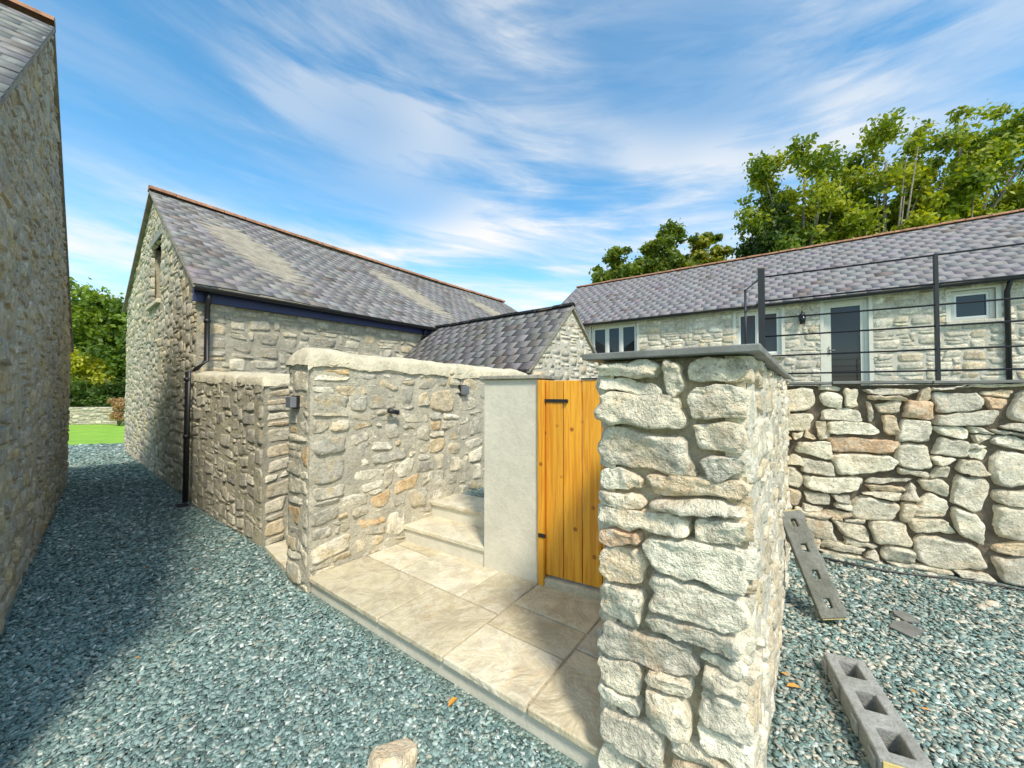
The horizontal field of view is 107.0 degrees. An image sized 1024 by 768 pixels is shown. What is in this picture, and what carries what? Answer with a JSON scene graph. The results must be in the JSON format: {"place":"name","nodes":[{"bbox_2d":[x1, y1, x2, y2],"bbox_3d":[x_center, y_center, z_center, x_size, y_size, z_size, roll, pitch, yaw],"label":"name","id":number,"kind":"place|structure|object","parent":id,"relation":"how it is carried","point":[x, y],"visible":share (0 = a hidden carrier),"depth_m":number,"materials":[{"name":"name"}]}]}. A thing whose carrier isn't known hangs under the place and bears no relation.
{"place":"outdoors","nodes":[
{"label":"outdoors","id":0,"kind":"place"},
{"bbox_2d":[67,424,124,444],"bbox_3d":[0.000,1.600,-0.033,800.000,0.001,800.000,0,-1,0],"label":"ground","id":1,"kind":"structure","parent":0,"point":[96,434],"depth_m":14.21,"materials":[{"name":"green plant"}]},
{"bbox_2d":[68,407,124,424],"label":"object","id":2,"kind":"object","parent":1,"relation":"on","point":[95,412],"visible":0.22,"depth_m":18.46,"materials":[{"name":"beige stone"}]},
{"bbox_2d":[69,407,124,424],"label":"stones","id":3,"kind":"object","parent":2,"relation":"on","point":[92,414],"visible":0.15,"depth_m":18.44,"materials":[{"name":"beige stone"}]},
{"bbox_2d":[69,376,125,406],"bbox_3d":[-22.959,0.815,20.685,3.516,2.528,3.108,0,-1,0],"label":"dark shrub","id":4,"kind":"object","parent":1,"relation":"on","point":[84,394],"visible":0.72,"depth_m":20.17,"materials":[{"name":"green plant"}]},
{"bbox_2d":[70,277,125,371],"bbox_3d":[-27.557,-2.285,24.041,8.810,8.853,9.406,0,-1,0],"label":"oak tree","id":5,"kind":"object","parent":1,"relation":"on","point":[86,310],"visible":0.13,"depth_m":22.92,"materials":[{"name":"green plant"}]},
{"bbox_2d":[70,347,125,392],"bbox_3d":[-24.168,0.009,21.585,3.967,4.110,3.619,0,-1,0],"label":"golden shrub","id":6,"kind":"object","parent":1,"relation":"on","point":[81,367],"visible":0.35,"depth_m":21.09,"materials":[{"name":"yellow plant"}]},
{"bbox_2d":[75,300,126,385],"bbox_3d":[-22.291,-1.922,23.939,7.381,8.147,7.096,1,-2,-41],"label":"oak tree","id":7,"kind":"object","parent":1,"relation":"on","point":[119,355],"visible":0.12,"depth_m":21.51,"materials":[{"name":"green plant"}]},
{"bbox_2d":[106,397,125,425],"bbox_3d":[-18.510,1.303,17.890,1.114,1.368,0.948,0,-1,0],"label":"copper shrub","id":8,"kind":"object","parent":1,"relation":"on","point":[118,404],"visible":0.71,"depth_m":17.68,"materials":[{"name":"brown plant"}]},
{"bbox_2d":[588,246,654,283],"bbox_3d":[7.299,-3.477,25.091,4.522,11.204,5.111,0,-1,23],"label":"sycamore tree","id":9,"kind":"object","parent":1,"relation":"on","point":[619,269],"visible":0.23,"depth_m":23.93,"materials":[{"name":"green plant"}]},
{"bbox_2d":[631,218,706,273],"bbox_3d":[10.006,-4.265,24.481,4.988,12.757,5.182,1,-2,-41],"label":"sycamore tree","id":10,"kind":"object","parent":1,"relation":"on","point":[659,246],"visible":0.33,"depth_m":23.68,"materials":[{"name":"green plant"}]},
{"bbox_2d":[686,231,734,265],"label":"sycamore tree","id":11,"kind":"object","parent":1,"relation":"on","point":[716,252],"visible":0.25,"depth_m":24.08,"materials":[{"name":"green plant"}]},
{"bbox_2d":[731,200,814,257],"bbox_3d":[12.969,-3.382,18.710,3.991,10.752,3.856,0,-1,0],"label":"conifer tree","id":12,"kind":"object","parent":1,"relation":"on","point":[763,244],"visible":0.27,"depth_m":17.86,"materials":[{"name":"green plant"}]},
{"bbox_2d":[562,208,1023,385],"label":"converted stone barn","id":13,"kind":"structure","parent":1,"relation":"on","point":[701,305],"depth_m":9.38,"materials":[{"name":"grey stone"}]},
{"bbox_2d":[799,311,805,323],"bbox_3d":[7.158,-1.647,9.350,0.167,0.341,0.193,0,-1,0],"label":"wall lantern","id":14,"kind":"object","parent":13,"relation":"attached to","point":[802,320],"depth_m":9.30,"materials":[{"name":"black paint"}]},
{"bbox_2d":[731,132,885,258],"bbox_3d":[14.136,-4.912,18.488,5.981,13.801,5.924,-1,-1,29],"label":"ash tree","id":15,"kind":"object","parent":1,"relation":"on","point":[819,169],"visible":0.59,"depth_m":17.56,"materials":[{"name":"green plant"}]},
{"bbox_2d":[730,191,891,258],"bbox_3d":[16.127,-4.087,21.006,7.142,12.254,7.268,-1,-1,36],"label":"ash tree","id":16,"kind":"object","parent":1,"relation":"on","point":[834,225],"visible":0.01,"depth_m":18.20,"materials":[{"name":"green plant"}]},
{"bbox_2d":[821,106,995,239],"bbox_3d":[18.190,-5.661,18.311,5.661,15.294,6.063,0,-1,17],"label":"ash tree","id":17,"kind":"object","parent":1,"relation":"on","point":[912,176],"visible":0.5,"depth_m":17.05,"materials":[{"name":"green plant"}]},
{"bbox_2d":[878,99,1023,223],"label":"ash tree","id":18,"kind":"object","parent":1,"relation":"on","point":[1003,142],"visible":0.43,"depth_m":16.71,"materials":[{"name":"green plant"}]},
{"bbox_2d":[938,107,1023,209],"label":"ash tree","id":19,"kind":"object","parent":1,"relation":"on","point":[1000,181],"visible":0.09,"depth_m":18.63,"materials":[{"name":"green plant"}]},
{"bbox_2d":[0,443,1023,767],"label":"gravel path","id":20,"kind":"structure","parent":0,"point":[520,731],"depth_m":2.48,"materials":[{"name":"grey gravel"}]},
{"bbox_2d":[0,0,73,634],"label":"stone barn","id":21,"kind":"structure","parent":20,"relation":"on","point":[36,340],"depth_m":3.32,"materials":[{"name":"stone"}]},
{"bbox_2d":[173,502,190,509],"bbox_3d":[-4.556,1.690,5.231,0.297,0.038,0.156,-1,-2,40],"label":"drain grate","id":22,"kind":"object","parent":20,"relation":"on","point":[181,505],"visible":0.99,"depth_m":5.19,"materials":[{"name":"grey metal"}]},
{"bbox_2d":[191,378,268,538],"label":"face stones","id":23,"kind":"object","parent":20,"relation":"on","point":[257,455],"visible":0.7,"depth_m":4.45,"materials":[{"name":"beige stone"}]},
{"bbox_2d":[192,386,288,545],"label":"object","id":24,"kind":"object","parent":20,"relation":"on","point":[267,446],"visible":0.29,"depth_m":3.99,"materials":[{"name":"beige stone"}]},
{"bbox_2d":[192,379,263,545],"bbox_3d":[-3.570,0.787,4.663,2.458,1.820,0.020,-1,-1,37],"label":"face mortar","id":25,"kind":"object","parent":24,"relation":"attached to","point":[236,487],"visible":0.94,"depth_m":4.50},
{"bbox_2d":[192,371,289,387],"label":"wall coping","id":26,"kind":"structure","parent":24,"relation":"on","point":[262,379],"depth_m":4.31,"materials":[{"name":"beige stone"}]},
{"bbox_2d":[264,383,289,544],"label":"end stones","id":27,"kind":"object","parent":20,"relation":"on","point":[273,490],"visible":0.37,"depth_m":4.03,"materials":[{"name":"beige stone"}]},
{"bbox_2d":[286,360,308,591],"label":"end stones","id":28,"kind":"object","parent":20,"relation":"on","point":[296,485],"visible":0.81,"depth_m":3.13,"materials":[{"name":"beige stone"}]},
{"bbox_2d":[286,395,299,408],"bbox_3d":[-1.817,0.150,3.144,0.120,0.110,0.080,-1,-2,39],"label":"wall light","id":29,"kind":"object","parent":28,"relation":"attached to","point":[292,401],"visible":1,"depth_m":3.11,"materials":[{"name":"grey metal"}]},
{"bbox_2d":[122,185,516,502],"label":"stone barn","id":30,"kind":"structure","parent":20,"relation":"on","point":[211,288],"depth_m":7.25,"materials":[{"name":"stone"}]},
{"bbox_2d":[287,369,483,592],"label":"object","id":31,"kind":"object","parent":20,"relation":"on","point":[311,453],"visible":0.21,"depth_m":3.04,"materials":[{"name":"beige stone"}]},
{"bbox_2d":[287,365,309,592],"bbox_3d":[-1.780,0.735,3.145,0.400,1.860,0.016,-1,-2,39],"label":"end mortar","id":32,"kind":"object","parent":31,"relation":"attached to","point":[301,417],"visible":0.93,"depth_m":3.10,"materials":[{"name":"grey concrete"}]},
{"bbox_2d":[309,366,483,589],"bbox_3d":[-0.693,0.756,4.173,0.021,1.860,2.951,-1,-2,39],"label":"face mortar","id":33,"kind":"object","parent":31,"relation":"attached to","point":[351,458],"visible":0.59,"depth_m":3.52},
{"bbox_2d":[285,347,526,378],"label":"wall coping","id":34,"kind":"structure","parent":31,"relation":"on","point":[310,357],"depth_m":3.57,"materials":[{"name":"beige concrete"}]},
{"bbox_2d":[367,737,417,767],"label":"rock","id":35,"kind":"object","parent":20,"relation":"on","point":[401,753],"visible":1,"depth_m":1.53,"materials":[{"name":"stone"}]},
{"bbox_2d":[310,362,483,587],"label":"face stones","id":36,"kind":"object","parent":20,"relation":"on","point":[442,401],"visible":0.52,"depth_m":3.52,"materials":[{"name":"beige stone"}]},
{"bbox_2d":[387,408,399,414],"bbox_3d":[-1.129,0.262,3.573,0.095,0.068,0.120,-1,-2,41],"label":"wall spotlight","id":37,"kind":"object","parent":36,"relation":"attached to","point":[393,411],"depth_m":3.54,"materials":[{"name":"black paint"}]},
{"bbox_2d":[458,385,468,394],"bbox_3d":[-0.545,0.069,4.319,0.080,0.116,0.106,-1,-2,39],"label":"wall light","id":38,"kind":"object","parent":36,"relation":"attached to","point":[463,389],"visible":1,"depth_m":4.29,"materials":[{"name":"grey metal"}]},
{"bbox_2d":[265,540,603,767],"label":"stone patio","id":39,"kind":"structure","parent":20,"relation":"on","point":[522,652],"depth_m":2.35,"materials":[{"name":"stone"}]},
{"bbox_2d":[404,493,483,565],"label":"stone steps","id":40,"kind":"structure","parent":39,"relation":"on","point":[453,525],"depth_m":3.63,"materials":[{"name":"stone"}]},
{"bbox_2d":[479,375,558,581],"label":"rendered pier","id":41,"kind":"structure","parent":39,"relation":"on","point":[510,486],"depth_m":3.03,"materials":[{"name":"white paint"}]},
{"bbox_2d":[537,378,603,587],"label":"wooden gate","id":42,"kind":"structure","parent":39,"relation":"on","point":[568,502],"depth_m":2.80,"materials":[{"name":"brown wood"}]},
{"bbox_2d":[544,575,601,600],"bbox_3d":[0.696,1.493,2.687,0.959,0.065,0.155,-1,-1,30],"label":"gate threshold","id":43,"kind":"object","parent":39,"relation":"on","point":[580,589],"visible":0.32,"depth_m":2.75,"materials":[{"name":"grey stone"}]},
{"bbox_2d":[101,549,953,709],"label":"fallen leaves","id":44,"kind":"object","parent":20,"relation":"on","point":[452,700],"visible":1,"depth_m":2.00,"materials":[{"name":"orange plant"}]},
{"bbox_2d":[595,375,616,712],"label":"stones","id":45,"kind":"object","parent":20,"relation":"on","point":[604,618],"visible":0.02,"depth_m":1.55,"materials":[{"name":"beige stone"}]},
{"bbox_2d":[594,356,757,767],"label":"front stones","id":46,"kind":"object","parent":20,"relation":"on","point":[696,579],"visible":0.97,"depth_m":1.35,"materials":[{"name":"beige stone"}]},
{"bbox_2d":[603,355,749,767],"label":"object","id":47,"kind":"object","parent":20,"relation":"on","point":[697,453],"visible":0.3,"depth_m":1.40,"materials":[{"name":"grey concrete"}]},
{"bbox_2d":[582,343,778,367],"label":"cap slab","id":48,"kind":"structure","parent":47,"relation":"on","point":[758,351],"depth_m":1.36,"materials":[{"name":"stone"}]},
{"bbox_2d":[725,356,790,767],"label":"stones","id":49,"kind":"object","parent":20,"relation":"on","point":[761,453],"visible":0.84,"depth_m":1.56,"materials":[{"name":"beige stone"}]},
{"bbox_2d":[782,509,847,619],"bbox_3d":[2.183,1.301,2.776,0.177,0.688,0.491,0,-1,-5],"label":"slotted concrete post","id":50,"kind":"object","parent":20,"relation":"on","point":[823,586],"visible":0.88,"depth_m":2.72,"materials":[{"name":"grey concrete"}]},
{"bbox_2d":[822,652,933,767],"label":"slotted concrete post","id":51,"kind":"object","parent":20,"relation":"on","point":[880,728],"visible":1,"depth_m":1.73,"materials":[{"name":"grey concrete"}]},
{"bbox_2d":[782,556,998,726],"bbox_3d":[4.474,1.632,2.110,6.472,0.055,2.534,0,-1,11],"label":"stone rubble","id":52,"kind":"object","parent":20,"relation":"on","point":[991,603],"visible":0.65,"depth_m":2.90,"materials":[{"name":"beige stone"}]},
{"bbox_2d":[787,384,1023,583],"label":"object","id":53,"kind":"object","parent":20,"relation":"on","point":[985,514],"depth_m":3.45,"materials":[{"name":"grey concrete"}]},
{"bbox_2d":[789,382,830,384],"bbox_3d":[2.942,-0.001,4.067,0.680,0.025,0.465,-1,-1,31],"label":"coping","id":54,"kind":"object","parent":53,"relation":"on","point":[809,383],"visible":0.49,"depth_m":3.78,"materials":[{"name":"stone"}]},
{"bbox_2d":[829,380,931,384],"bbox_3d":[3.535,-0.012,3.715,0.680,0.027,0.465,-1,-1,31],"label":"coping","id":55,"kind":"object","parent":53,"relation":"on","point":[878,382],"visible":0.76,"depth_m":3.52,"materials":[{"name":"stone"}]},
{"bbox_2d":[744,243,1023,380],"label":"metal railing","id":56,"kind":"object","parent":53,"relation":"on","point":[761,309],"visible":0.78,"depth_m":3.50,"materials":[{"name":"black metal"}]},
{"bbox_2d":[926,380,1023,383],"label":"coping","id":57,"kind":"object","parent":53,"relation":"on","point":[981,382],"visible":0.78,"depth_m":3.24,"materials":[{"name":"stone"}]},
{"bbox_2d":[787,384,1023,586],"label":"face stones","id":58,"kind":"object","parent":20,"relation":"on","point":[938,554],"visible":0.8,"depth_m":3.40,"materials":[{"name":"beige stone"}]},
{"bbox_2d":[889,610,924,637],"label":"loose slates","id":59,"kind":"object","parent":20,"relation":"on","point":[905,627],"visible":1,"depth_m":2.54,"materials":[{"name":"grey stone"}]},
{"bbox_2d":[790,550,1023,590],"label":"garden hose","id":60,"kind":"object","parent":20,"relation":"on","point":[967,580],"visible":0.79,"depth_m":3.22,"materials":[{"name":"grey"}]},
{"bbox_2d":[18,0,1023,311],"label":"sky","id":61,"kind":"structure","parent":0,"point":[494,148],"materials":[{"name":"blue"}]},
{"bbox_2d":[460,456,602,549],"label":"courtyard ground","id":62,"kind":"structure","parent":0,"point":[478,492],"depth_m":4.33,"materials":[{"name":"stone"}]},
{"bbox_2d":[402,302,601,455],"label":"stone outbuilding","id":63,"kind":"structure","parent":62,"relation":"on","point":[554,340],"depth_m":6.64,"materials":[{"name":"stone"}]},
{"bbox_2d":[766,365,786,375],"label":"cap slab","id":64,"kind":"structure","parent":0,"point":[780,371],"depth_m":2.31,"materials":[{"name":"grey stone"}]},
{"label":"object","id":65,"kind":"object","parent":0,"visible":0},
{"bbox_2d":[747,360,787,767],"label":"mortar","id":66,"kind":"object","parent":65,"relation":"attached to","point":[751,432],"visible":0.15,"depth_m":1.62,"materials":[{"name":"beige concrete"}]},
{"bbox_2d":[782,373,791,379],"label":"cap slab back","id":67,"kind":"structure","parent":65,"relation":"on","point":[788,377],"depth_m":3.38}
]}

